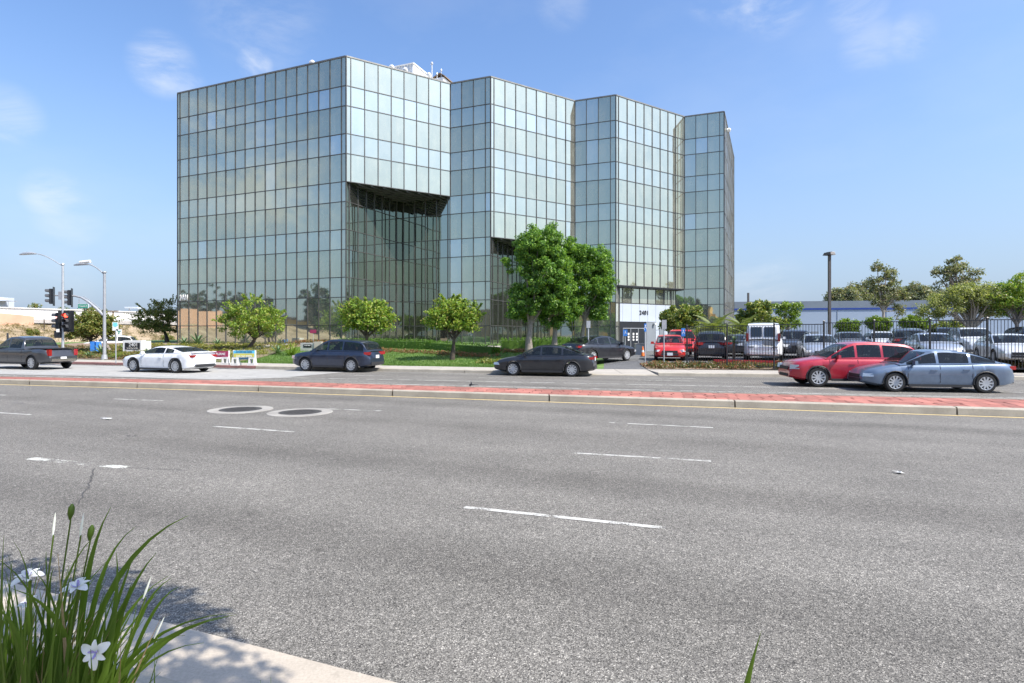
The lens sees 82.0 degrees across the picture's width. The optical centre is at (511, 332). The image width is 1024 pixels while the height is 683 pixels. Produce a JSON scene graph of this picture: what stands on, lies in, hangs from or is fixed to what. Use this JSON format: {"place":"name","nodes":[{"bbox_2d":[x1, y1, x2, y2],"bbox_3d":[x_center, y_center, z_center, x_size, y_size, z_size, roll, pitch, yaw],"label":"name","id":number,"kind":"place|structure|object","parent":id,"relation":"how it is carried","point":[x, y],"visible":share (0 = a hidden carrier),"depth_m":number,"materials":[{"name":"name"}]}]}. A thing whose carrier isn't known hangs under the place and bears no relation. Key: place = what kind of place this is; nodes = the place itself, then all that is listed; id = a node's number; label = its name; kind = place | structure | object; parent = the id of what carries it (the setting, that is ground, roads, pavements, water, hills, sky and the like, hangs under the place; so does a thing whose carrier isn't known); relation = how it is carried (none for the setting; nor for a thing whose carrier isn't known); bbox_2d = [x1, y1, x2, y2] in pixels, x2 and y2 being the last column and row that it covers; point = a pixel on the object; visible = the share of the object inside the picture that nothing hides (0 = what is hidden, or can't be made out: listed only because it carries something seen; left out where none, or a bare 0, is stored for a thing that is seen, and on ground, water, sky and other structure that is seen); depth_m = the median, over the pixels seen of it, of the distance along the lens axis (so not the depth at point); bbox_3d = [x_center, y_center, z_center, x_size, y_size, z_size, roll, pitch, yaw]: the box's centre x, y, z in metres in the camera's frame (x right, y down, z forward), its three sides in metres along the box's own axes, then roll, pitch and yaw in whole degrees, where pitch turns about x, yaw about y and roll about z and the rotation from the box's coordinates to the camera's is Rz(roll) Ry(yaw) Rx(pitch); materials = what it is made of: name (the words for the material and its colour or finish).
{"place":"outdoors","nodes":[
{"label":"outdoors","id":0,"kind":"place"},
{"bbox_2d":[0,297,16,306],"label":"building","id":1,"kind":"structure","parent":0,"point":[6,302],"depth_m":150.12,"materials":[{"name":"white metal"}]},
{"bbox_2d":[0,323,176,346],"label":"hillside","id":2,"kind":"structure","parent":0,"point":[131,329],"depth_m":75.81,"materials":[{"name":"beige soil"}]},
{"bbox_2d":[0,313,33,324],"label":"retaining wall","id":3,"kind":"structure","parent":2,"relation":"on","point":[16,319],"depth_m":75.15,"materials":[{"name":"pink paint"}]},
{"bbox_2d":[0,307,174,321],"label":"long white building","id":4,"kind":"structure","parent":2,"relation":"on","point":[41,313],"depth_m":82.75,"materials":[{"name":"paint"}]},
{"bbox_2d":[0,322,176,346],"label":"dry brush","id":5,"kind":"object","parent":2,"relation":"on","point":[125,329],"visible":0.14,"depth_m":74.78,"materials":[{"name":"brown plant"}]},
{"bbox_2d":[34,319,176,324],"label":"gravel slope","id":6,"kind":"structure","parent":0,"point":[49,321],"depth_m":88.77,"materials":[{"name":"beige gravel"}]},
{"bbox_2d":[0,364,339,379],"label":"concrete road bay","id":7,"kind":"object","parent":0,"point":[119,371],"visible":1,"depth_m":30.06,"materials":[{"name":"grey concrete"}]},
{"bbox_2d":[0,336,77,369],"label":"pickup truck","id":8,"kind":"object","parent":7,"relation":"on","point":[35,355],"visible":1,"depth_m":32.66,"materials":[{"name":"grey paint"}]},
{"bbox_2d":[122,346,216,372],"bbox_3d":[-17.951,1.368,30.869,4.838,1.364,2.280,0,0,18],"label":"coupe","id":9,"kind":"object","parent":7,"relation":"on","point":[177,360],"visible":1,"depth_m":29.99,"materials":[{"name":"white paint"}]},
{"bbox_2d":[3,340,603,368],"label":"lawn","id":10,"kind":"structure","parent":0,"point":[600,363],"depth_m":39.53,"materials":[{"name":"green plant"}]},
{"bbox_2d":[64,306,124,349],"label":"street tree","id":11,"kind":"object","parent":10,"relation":"on","point":[88,323],"visible":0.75,"depth_m":47.72,"materials":[{"name":"green plant"}]},
{"bbox_2d":[124,294,176,341],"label":"street tree","id":12,"kind":"object","parent":10,"relation":"on","point":[159,314],"visible":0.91,"depth_m":63.93,"materials":[{"name":"green plant"}]},
{"bbox_2d":[65,343,299,361],"bbox_3d":[-30.749,1.455,49.291,32.816,0.830,14.512,0,0,19],"label":"flower bed","id":13,"kind":"object","parent":10,"relation":"on","point":[88,344],"visible":0.11,"depth_m":49.53,"materials":[{"name":"plant"}]},
{"bbox_2d":[54,263,107,359],"bbox_3d":[-29.998,-1.480,41.000,3.662,6.758,0.418,0,0,0],"label":"street light","id":14,"kind":"object","parent":13,"relation":"on","point":[103,314],"visible":1,"depth_m":40.93,"materials":[{"name":"grey paint"}]},
{"bbox_2d":[45,287,54,305],"bbox_3d":[-32.078,-2.506,40.846,0.490,1.310,0.620,0,0,-28],"label":"traffic signal","id":15,"kind":"object","parent":14,"relation":"attached to","point":[51,296],"visible":1,"depth_m":40.76,"materials":[{"name":"black paint"}]},
{"bbox_2d":[64,288,72,306],"bbox_3d":[-30.817,-2.409,40.846,0.490,1.310,0.620,0,0,-28],"label":"traffic signal","id":16,"kind":"object","parent":14,"relation":"attached to","point":[69,297],"visible":0.91,"depth_m":40.75,"materials":[{"name":"black paint"}]},
{"bbox_2d":[123,340,150,351],"bbox_3d":[-29.977,1.132,46.999,1.924,1.003,0.726,0,0,0],"label":"monument sign","id":17,"kind":"object","parent":13,"relation":"on","point":[132,345],"visible":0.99,"depth_m":46.75,"materials":[{"name":"white paint"}]},
{"bbox_2d":[29,342,296,359],"bbox_3d":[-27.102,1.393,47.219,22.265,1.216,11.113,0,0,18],"label":"ground cover","id":18,"kind":"object","parent":13,"relation":"on","point":[242,346],"visible":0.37,"depth_m":48.47,"materials":[{"name":"green plant"}]},
{"bbox_2d":[211,293,287,348],"bbox_3d":[-20.481,-0.794,46.998,4.752,4.864,5.217,0,0,45],"label":"street tree","id":19,"kind":"object","parent":10,"relation":"on","point":[264,321],"visible":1,"depth_m":46.56,"materials":[{"name":"green plant"}]},
{"bbox_2d":[278,342,305,354],"bbox_3d":[-15.566,1.074,42.165,2.696,1.118,2.440,0,0,0],"label":"strap leaf clump","id":20,"kind":"object","parent":10,"relation":"on","point":[293,351],"visible":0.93,"depth_m":42.03,"materials":[{"name":"green plant"}]},
{"bbox_2d":[283,339,338,344],"bbox_3d":[-16.905,0.783,50.769,4.289,0.493,4.196,0,0,39],"label":"flower cover","id":21,"kind":"object","parent":10,"relation":"on","point":[307,341],"visible":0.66,"depth_m":50.31,"materials":[{"name":"green plant"}]},
{"bbox_2d":[300,342,322,350],"bbox_3d":[-15.337,1.071,45.060,1.615,0.740,0.500,0,0,0],"label":"stone sign","id":22,"kind":"object","parent":10,"relation":"on","point":[311,346],"visible":0.9,"depth_m":44.89,"materials":[{"name":"stone"}]},
{"bbox_2d":[336,296,399,349],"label":"street tree","id":23,"kind":"object","parent":10,"relation":"on","point":[365,315],"visible":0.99,"depth_m":38.20,"materials":[{"name":"green plant"}]},
{"bbox_2d":[337,337,432,348],"bbox_3d":[-9.938,0.873,45.975,8.646,1.010,1.340,0,0,24],"label":"hedge","id":24,"kind":"object","parent":10,"relation":"on","point":[404,343],"visible":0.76,"depth_m":45.15,"materials":[{"name":"green plant"}]},
{"bbox_2d":[356,346,500,357],"bbox_3d":[-6.657,1.363,41.516,13.612,0.662,2.315,0,0,32],"label":"flower cover","id":25,"kind":"object","parent":10,"relation":"on","point":[444,352],"visible":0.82,"depth_m":40.52,"materials":[{"name":"green plant"}]},
{"bbox_2d":[420,293,486,359],"bbox_3d":[-3.697,-0.289,37.141,4.223,4.381,3.072,0,0,0],"label":"street tree","id":26,"kind":"object","parent":10,"relation":"on","point":[454,315],"visible":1,"depth_m":36.77,"materials":[{"name":"green plant"}]},
{"bbox_2d":[424,339,501,353],"bbox_3d":[-3.620,1.007,42.125,6.997,1.041,1.372,0,0,41],"label":"hedge","id":27,"kind":"object","parent":10,"relation":"on","point":[460,346],"visible":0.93,"depth_m":41.41,"materials":[{"name":"green plant"}]},
{"bbox_2d":[472,356,502,363],"bbox_3d":[1.175,1.712,34.324,6.995,0.574,2.153,0,0,9],"label":"ground cover","id":28,"kind":"object","parent":10,"relation":"on","point":[488,360],"visible":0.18,"depth_m":34.70,"materials":[{"name":"green plant"}]},
{"bbox_2d":[491,348,560,352],"bbox_3d":[1.883,1.233,40.535,6.928,0.490,2.357,0,0,9],"label":"flower cover","id":29,"kind":"object","parent":10,"relation":"on","point":[519,350],"visible":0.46,"depth_m":40.56,"materials":[{"name":"green plant"}]},
{"bbox_2d":[500,336,571,349],"bbox_3d":[1.672,0.801,42.483,5.194,1.129,1.779,0,0,0],"label":"hedge","id":30,"kind":"object","parent":10,"relation":"on","point":[513,343],"visible":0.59,"depth_m":41.89,"materials":[{"name":"green plant"}]},
{"bbox_2d":[500,223,578,353],"bbox_3d":[1.694,-2.574,36.892,4.616,8.677,3.878,0,0,27],"label":"broadleaf tree","id":31,"kind":"object","parent":10,"relation":"on","point":[534,286],"visible":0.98,"depth_m":36.01,"materials":[{"name":"green plant"}]},
{"bbox_2d":[529,221,584,353],"bbox_3d":[2.797,-2.707,37.522,3.787,8.776,3.114,0,0,0],"label":"broadleaf tree","id":32,"kind":"object","parent":10,"relation":"on","point":[570,310],"visible":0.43,"depth_m":37.01,"materials":[{"name":"green plant"}]},
{"bbox_2d":[564,243,619,340],"bbox_3d":[4.777,-2.150,38.283,4.300,7.512,3.249,0,0,0],"label":"broadleaf tree","id":33,"kind":"object","parent":10,"relation":"on","point":[593,266],"visible":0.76,"depth_m":37.59,"materials":[{"name":"green plant"}]},
{"bbox_2d":[0,363,1023,682],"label":"road","id":34,"kind":"structure","parent":0,"point":[410,539],"depth_m":6.25,"materials":[{"name":"grey asphalt"}]},
{"bbox_2d":[3,628,181,682],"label":"kerb","id":35,"kind":"structure","parent":34,"relation":"on","point":[144,677],"depth_m":3.25,"materials":[{"name":"concrete"}]},
{"bbox_2d":[0,580,396,682],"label":"gutter","id":36,"kind":"object","parent":34,"relation":"on","point":[210,658],"depth_m":3.68,"materials":[{"name":"concrete"}]},
{"bbox_2d":[206,406,272,413],"bbox_3d":[-7.200,2.046,15.622,1.620,0.029,1.620,0,0,0],"label":"manhole","id":37,"kind":"object","parent":34,"relation":"on","point":[239,409],"visible":1,"depth_m":15.52,"materials":[{"name":"concrete"}]},
{"bbox_2d":[266,408,332,416],"bbox_3d":[-5.423,2.046,15.077,1.620,0.029,1.620,0,0,0],"label":"manhole","id":38,"kind":"object","parent":34,"relation":"on","point":[297,412],"visible":1,"depth_m":14.98,"materials":[{"name":"concrete"}]},
{"bbox_2d":[292,339,384,371],"bbox_3d":[-9.260,1.194,31.431,4.773,1.711,2.280,0,0,18],"label":"crossover","id":39,"kind":"object","parent":34,"relation":"on","point":[351,358],"visible":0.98,"depth_m":30.57,"materials":[{"name":"blue paint"}]},
{"bbox_2d":[0,376,1023,416],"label":"median","id":40,"kind":"object","parent":34,"relation":"on","point":[1001,407],"visible":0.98,"depth_m":17.61,"materials":[{"name":"concrete"}]},
{"bbox_2d":[494,345,596,376],"bbox_3d":[1.621,1.318,28.340,4.803,1.463,2.210,0,0,14],"label":"sedan","id":41,"kind":"object","parent":34,"relation":"on","point":[569,363],"visible":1,"depth_m":27.50,"materials":[{"name":"black paint"}]},
{"bbox_2d":[777,341,920,386],"bbox_3d":[12.992,1.194,22.747,4.773,1.711,2.280,0,0,8],"label":"crossover","id":42,"kind":"object","parent":34,"relation":"on","point":[817,370],"visible":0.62,"depth_m":22.04,"materials":[{"name":"paint"}]},
{"bbox_2d":[847,349,1015,392],"bbox_3d":[14.722,1.318,20.912,4.803,1.463,2.210,0,0,9],"label":"sedan","id":43,"kind":"object","parent":34,"relation":"on","point":[968,371],"visible":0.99,"depth_m":20.12,"materials":[{"name":"blue paint"}]},
{"bbox_2d":[0,0,1023,311],"label":"sky","id":44,"kind":"structure","parent":0,"point":[864,132],"materials":[{"name":"blue"}]},
{"bbox_2d":[52,359,1023,379],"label":"sidewalk","id":45,"kind":"structure","parent":0,"point":[719,373],"depth_m":29.83,"materials":[{"name":"concrete"}]},
{"bbox_2d":[19,252,64,347],"bbox_3d":[-28.988,-1.550,36.500,3.091,6.901,0.317,0,0,0],"label":"street light","id":46,"kind":"object","parent":45,"relation":"on","point":[62,298],"visible":0.72,"depth_m":36.44,"materials":[{"name":"metal"}]},
{"bbox_2d":[51,311,60,330],"bbox_3d":[-28.149,-0.691,36.391,0.490,1.310,0.707,0,0,-8],"label":"traffic signal","id":47,"kind":"object","parent":46,"relation":"attached to","point":[57,321],"visible":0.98,"depth_m":36.28,"materials":[{"name":"black paint"}]},
{"bbox_2d":[61,311,73,331],"bbox_3d":[-27.416,-0.691,36.191,0.620,1.310,0.520,0,0,0],"label":"traffic signal","id":48,"kind":"object","parent":46,"relation":"attached to","point":[67,320],"visible":1,"depth_m":36.24,"materials":[{"name":"black paint"}]},
{"bbox_2d":[112,322,121,362],"bbox_3d":[-24.391,0.633,36.405,0.580,2.534,0.094,0,0,0],"label":"bus stop sign","id":49,"kind":"object","parent":45,"relation":"on","point":[116,329],"visible":1,"depth_m":36.36,"materials":[{"name":"metal"}]},
{"bbox_2d":[214,351,230,364],"bbox_3d":[-16.587,1.428,33.225,1.315,0.806,0.450,0,0,0],"label":"bench","id":50,"kind":"object","parent":45,"relation":"on","point":[224,356],"visible":0.54,"depth_m":33.18,"materials":[{"name":"white paint"}]},
{"bbox_2d":[231,350,257,365],"bbox_3d":[-14.968,1.415,32.925,1.330,0.851,0.450,0,0,0],"label":"bus bench","id":51,"kind":"object","parent":45,"relation":"on","point":[248,355],"visible":1,"depth_m":32.88,"materials":[{"name":"white paint"}]},
{"bbox_2d":[665,329,699,354],"bbox_3d":[11.877,0.707,41.508,2.360,1.841,5.753,0,0,10],"label":"pickup truck","id":52,"kind":"object","parent":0,"point":[668,339],"visible":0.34,"depth_m":40.48,"materials":[{"name":"red paint"}]},
{"bbox_2d":[604,340,1023,369],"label":"parking lot","id":53,"kind":"structure","parent":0,"point":[633,361],"depth_m":35.04,"materials":[{"name":"grey asphalt"}]},
{"bbox_2d":[561,335,635,360],"bbox_3d":[5.019,0.908,33.995,4.803,1.463,2.210,0,0,-38],"label":"sedan","id":54,"kind":"object","parent":53,"relation":"on","point":[600,348],"visible":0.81,"depth_m":33.17,"materials":[{"name":"black paint"}]},
{"bbox_2d":[634,343,643,354],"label":"planter block","id":55,"kind":"structure","parent":53,"relation":"on","point":[638,348],"depth_m":46.75,"materials":[{"name":"grey concrete"}]},
{"bbox_2d":[662,320,666,361],"bbox_3d":[8.517,0.474,32.987,0.260,2.357,0.095,0,0,0],"label":"parking sign","id":56,"kind":"object","parent":53,"relation":"on","point":[664,324],"visible":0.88,"depth_m":32.98,"materials":[{"name":"metal"}]},
{"bbox_2d":[651,335,688,360],"bbox_3d":[9.485,0.879,35.499,2.170,1.503,4.272,0,0,14],"label":"hatchback","id":57,"kind":"object","parent":53,"relation":"on","point":[675,347],"visible":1,"depth_m":33.82,"materials":[{"name":"red paint"}]},
{"bbox_2d":[658,303,704,336],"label":"magnolia tree","id":58,"kind":"object","parent":53,"relation":"on","point":[683,316],"visible":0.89,"depth_m":45.41,"materials":[{"name":"green plant"}]},
{"bbox_2d":[692,329,728,359],"bbox_3d":[12.053,0.695,35.792,2.280,1.841,4.773,0,0,17],"label":"crossover","id":59,"kind":"object","parent":53,"relation":"on","point":[702,346],"visible":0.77,"depth_m":33.73,"materials":[{"name":"black paint"}]},
{"bbox_2d":[690,312,745,339],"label":"palm","id":60,"kind":"object","parent":53,"relation":"on","point":[717,322],"visible":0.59,"depth_m":42.67,"materials":[{"name":"green plant"}]},
{"bbox_2d":[722,334,745,352],"bbox_3d":[15.525,0.836,40.492,2.210,1.463,4.803,0,0,18],"label":"sedan","id":61,"kind":"object","parent":53,"relation":"on","point":[737,348],"visible":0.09,"depth_m":38.42,"materials":[{"name":"grey paint"}]},
{"bbox_2d":[724,313,764,353],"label":"palm","id":62,"kind":"object","parent":53,"relation":"on","point":[746,321],"visible":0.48,"depth_m":43.82,"materials":[{"name":"green plant"}]},
{"bbox_2d":[713,360,778,363],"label":"kerb wall","id":63,"kind":"structure","parent":53,"relation":"on","point":[745,361],"depth_m":31.45,"materials":[{"name":"grey concrete"}]},
{"bbox_2d":[734,299,790,330],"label":"magnolia tree","id":64,"kind":"object","parent":53,"relation":"on","point":[764,309],"visible":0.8,"depth_m":46.48,"materials":[{"name":"green plant"}]},
{"bbox_2d":[744,323,784,360],"bbox_3d":[14.623,0.512,34.192,2.400,2.134,5.653,0,0,24],"label":"van","id":65,"kind":"object","parent":53,"relation":"on","point":[758,343],"visible":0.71,"depth_m":31.77,"materials":[{"name":"white paint"}]},
{"bbox_2d":[773,301,803,333],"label":"young tree","id":66,"kind":"object","parent":53,"relation":"on","point":[784,306],"visible":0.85,"depth_m":47.75,"materials":[{"name":"green plant"}]},
{"bbox_2d":[780,330,816,357],"bbox_3d":[17.786,0.680,37.008,2.280,1.711,4.773,0,0,20],"label":"crossover","id":67,"kind":"object","parent":53,"relation":"on","point":[795,340],"visible":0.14,"depth_m":35.85,"materials":[{"name":"grey paint"}]},
{"bbox_2d":[796,334,842,357],"bbox_3d":[16.934,0.815,32.608,2.210,1.463,4.803,0,0,20],"label":"sedan","id":68,"kind":"object","parent":53,"relation":"on","point":[808,346],"visible":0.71,"depth_m":31.50,"materials":[{"name":"silver paint"}]},
{"bbox_2d":[823,251,835,340],"bbox_3d":[23.720,-2.220,44.007,0.598,7.608,0.750,0,0,-20],"label":"lamp post","id":69,"kind":"object","parent":53,"relation":"on","point":[828,254],"visible":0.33,"depth_m":43.91,"materials":[{"name":"brown metal"}]},
{"bbox_2d":[642,364,1021,368],"bbox_3d":[33.507,1.581,27.000,53.993,0.576,1.915,0,0,9],"label":"planting bed","id":70,"kind":"object","parent":53,"relation":"on","point":[700,367],"visible":0.17,"depth_m":30.32,"materials":[{"name":"brown soil"}]},
{"bbox_2d":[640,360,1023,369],"bbox_3d":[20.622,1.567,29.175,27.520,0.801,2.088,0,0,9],"label":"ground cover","id":71,"kind":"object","parent":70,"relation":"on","point":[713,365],"visible":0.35,"depth_m":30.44,"materials":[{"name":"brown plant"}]},
{"bbox_2d":[686,317,1023,369],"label":"metal fence","id":72,"kind":"object","parent":70,"relation":"on","point":[930,320],"visible":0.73,"depth_m":28.26,"materials":[{"name":"black metal"}]},
{"bbox_2d":[833,318,861,337],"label":"clipped tree","id":73,"kind":"object","parent":53,"relation":"on","point":[851,327],"visible":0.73,"depth_m":51.61,"materials":[{"name":"green plant"}]},
{"bbox_2d":[833,332,867,352],"bbox_3d":[24.647,0.695,43.008,2.170,1.503,4.253,0,0,20],"label":"hatchback","id":74,"kind":"object","parent":53,"relation":"on","point":[853,336],"visible":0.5,"depth_m":42.02,"materials":[{"name":"grey paint"}]},
{"bbox_2d":[862,315,893,337],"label":"clipped tree","id":75,"kind":"object","parent":53,"relation":"on","point":[877,318],"visible":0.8,"depth_m":50.60,"materials":[{"name":"green plant"}]},
{"bbox_2d":[863,331,901,353],"bbox_3d":[25.705,0.673,41.008,2.170,1.503,4.253,0,0,20],"label":"hatchback","id":76,"kind":"object","parent":53,"relation":"on","point":[869,338],"visible":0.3,"depth_m":40.47,"materials":[{"name":"paint"}]},
{"bbox_2d":[864,259,914,333],"bbox_3d":[35.842,-2.812,55.948,4.295,8.423,2.401,0,0,0],"label":"eucalyptus tree","id":77,"kind":"object","parent":53,"relation":"on","point":[883,302],"visible":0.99,"depth_m":55.82,"materials":[{"name":"green plant"}]},
{"bbox_2d":[885,328,925,354],"bbox_3d":[25.134,0.577,37.493,2.280,1.711,4.773,0,0,30],"label":"crossover","id":78,"kind":"object","parent":53,"relation":"on","point":[899,340],"visible":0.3,"depth_m":36.06,"materials":[{"name":"grey paint"}]},
{"bbox_2d":[897,314,932,333],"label":"clipped tree","id":79,"kind":"object","parent":53,"relation":"on","point":[912,318],"visible":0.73,"depth_m":49.52,"materials":[{"name":"green plant"}]},
{"bbox_2d":[904,333,965,359],"bbox_3d":[22.489,0.738,31.508,2.210,1.463,4.803,0,0,22],"label":"sedan","id":80,"kind":"object","parent":53,"relation":"on","point":[939,341],"visible":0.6,"depth_m":30.66,"materials":[{"name":"silver paint"}]},
{"bbox_2d":[925,318,967,332],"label":"clipped tree","id":81,"kind":"object","parent":53,"relation":"on","point":[940,324],"visible":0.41,"depth_m":49.74,"materials":[{"name":"green plant"}]},
{"bbox_2d":[927,327,967,338],"bbox_3d":[33.264,0.463,45.008,2.280,1.711,4.773,0,0,20],"label":"crossover","id":82,"kind":"object","parent":53,"relation":"on","point":[939,328],"visible":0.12,"depth_m":45.27,"materials":[{"name":"black paint"}]},
{"bbox_2d":[930,254,986,321],"bbox_3d":[45.476,-3.316,59.895,5.376,9.271,3.348,0,0,-21],"label":"eucalyptus tree","id":83,"kind":"object","parent":53,"relation":"on","point":[954,269],"visible":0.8,"depth_m":59.69,"materials":[{"name":"green plant"}]},
{"bbox_2d":[911,281,1015,351],"bbox_3d":[31.386,-1.103,41.026,6.906,5.100,3.657,0,0,0],"label":"pepper tree","id":84,"kind":"object","parent":53,"relation":"on","point":[972,293],"visible":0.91,"depth_m":40.60,"materials":[{"name":"green plant"}]},
{"bbox_2d":[947,327,998,352],"bbox_3d":[28.511,0.529,36.508,2.280,1.711,4.773,0,0,23],"label":"crossover","id":85,"kind":"object","parent":53,"relation":"on","point":[969,339],"visible":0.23,"depth_m":36.16,"materials":[{"name":"paint"}]},
{"bbox_2d":[974,333,1023,361],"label":"sedan","id":86,"kind":"object","parent":53,"relation":"on","point":[1000,348],"visible":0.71,"depth_m":28.88,"materials":[{"name":"paint"}]},
{"bbox_2d":[985,270,1023,330],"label":"pepper tree","id":87,"kind":"object","parent":53,"relation":"on","point":[1014,287],"visible":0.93,"depth_m":39.77,"materials":[{"name":"green plant"}]},
{"bbox_2d":[1013,369,1023,372],"bbox_3d":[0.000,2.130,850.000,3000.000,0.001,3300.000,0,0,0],"label":"ground","id":88,"kind":"structure","parent":0,"point":[1018,371],"depth_m":32.09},
{"bbox_2d":[177,55,733,350],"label":"office building","id":89,"kind":"structure","parent":88,"relation":"on","point":[312,196],"depth_m":55.64,"materials":[{"name":"teal glass"}]},
{"bbox_2d":[394,62,427,76],"bbox_3d":[-12.672,-26.207,69.169,8.200,5.754,9.201,0,0,22],"label":"roof penthouse","id":90,"kind":"object","parent":89,"relation":"on","point":[412,67],"visible":0.12,"depth_m":63.92,"materials":[{"name":"white paint"}]},
{"bbox_2d":[433,72,451,82],"bbox_3d":[-7.281,-25.461,63.826,1.450,4.262,2.800,0,0,22],"label":"roof hut","id":91,"kind":"object","parent":89,"relation":"on","point":[444,77],"visible":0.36,"depth_m":62.75,"materials":[{"name":"white paint"}]},
{"bbox_2d":[620,322,645,341],"bbox_3d":[13.097,0.525,61.378,5.310,3.250,0.012,0,0,-34],"label":"doorway back","id":92,"kind":"structure","parent":89,"relation":"in","point":[622,324],"depth_m":60.62,"materials":[{"name":"black paint"}]},
{"bbox_2d":[623,329,643,348],"bbox_3d":[12.678,0.825,61.060,3.300,2.450,0.030,0,0,-34],"label":"entrance door","id":93,"kind":"structure","parent":89,"relation":"in","point":[641,331],"depth_m":60.98,"materials":[{"name":"glass"}]},
{"bbox_2d":[822,287,863,300],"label":"tree","id":94,"kind":"object","parent":88,"relation":"on","point":[846,294],"visible":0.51,"depth_m":126.69,"materials":[{"name":"green plant"}]},
{"bbox_2d":[843,278,883,300],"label":"tree","id":95,"kind":"object","parent":88,"relation":"on","point":[866,293],"visible":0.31,"depth_m":130.68,"materials":[{"name":"green plant"}]},
{"bbox_2d":[734,300,1023,339],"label":"warehouse","id":96,"kind":"structure","parent":88,"relation":"on","point":[814,312],"depth_m":96.51,"materials":[{"name":"blue paint"}]},
{"bbox_2d":[899,281,924,298],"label":"tree","id":97,"kind":"object","parent":88,"relation":"on","point":[912,285],"visible":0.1,"depth_m":129.34,"materials":[{"name":"green plant"}]},
{"bbox_2d":[905,285,944,299],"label":"tree","id":98,"kind":"object","parent":88,"relation":"on","point":[920,292],"visible":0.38,"depth_m":124.99,"materials":[{"name":"green plant"}]},
{"label":"side street","id":99,"kind":"structure","parent":0,"visible":0},
{"bbox_2d":[87,335,135,342],"bbox_3d":[-40.972,1.145,60.003,4.773,1.711,2.280,0,0,-20],"label":"crossover","id":100,"kind":"object","parent":99,"relation":"on","point":[112,341],"visible":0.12,"depth_m":59.56,"materials":[{"name":"white paint"}]},
{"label":"planting soil","id":101,"kind":"structure","parent":0,"visible":0},
{"bbox_2d":[0,504,235,682],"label":"lily clump","id":102,"kind":"object","parent":101,"relation":"on","point":[89,657],"visible":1,"depth_m":1.95,"materials":[{"name":"green plant"}]},
{"bbox_2d":[744,633,760,682],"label":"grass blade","id":103,"kind":"object","parent":101,"relation":"on","point":[749,675],"visible":1,"depth_m":2.16,"materials":[{"name":"green plant"}]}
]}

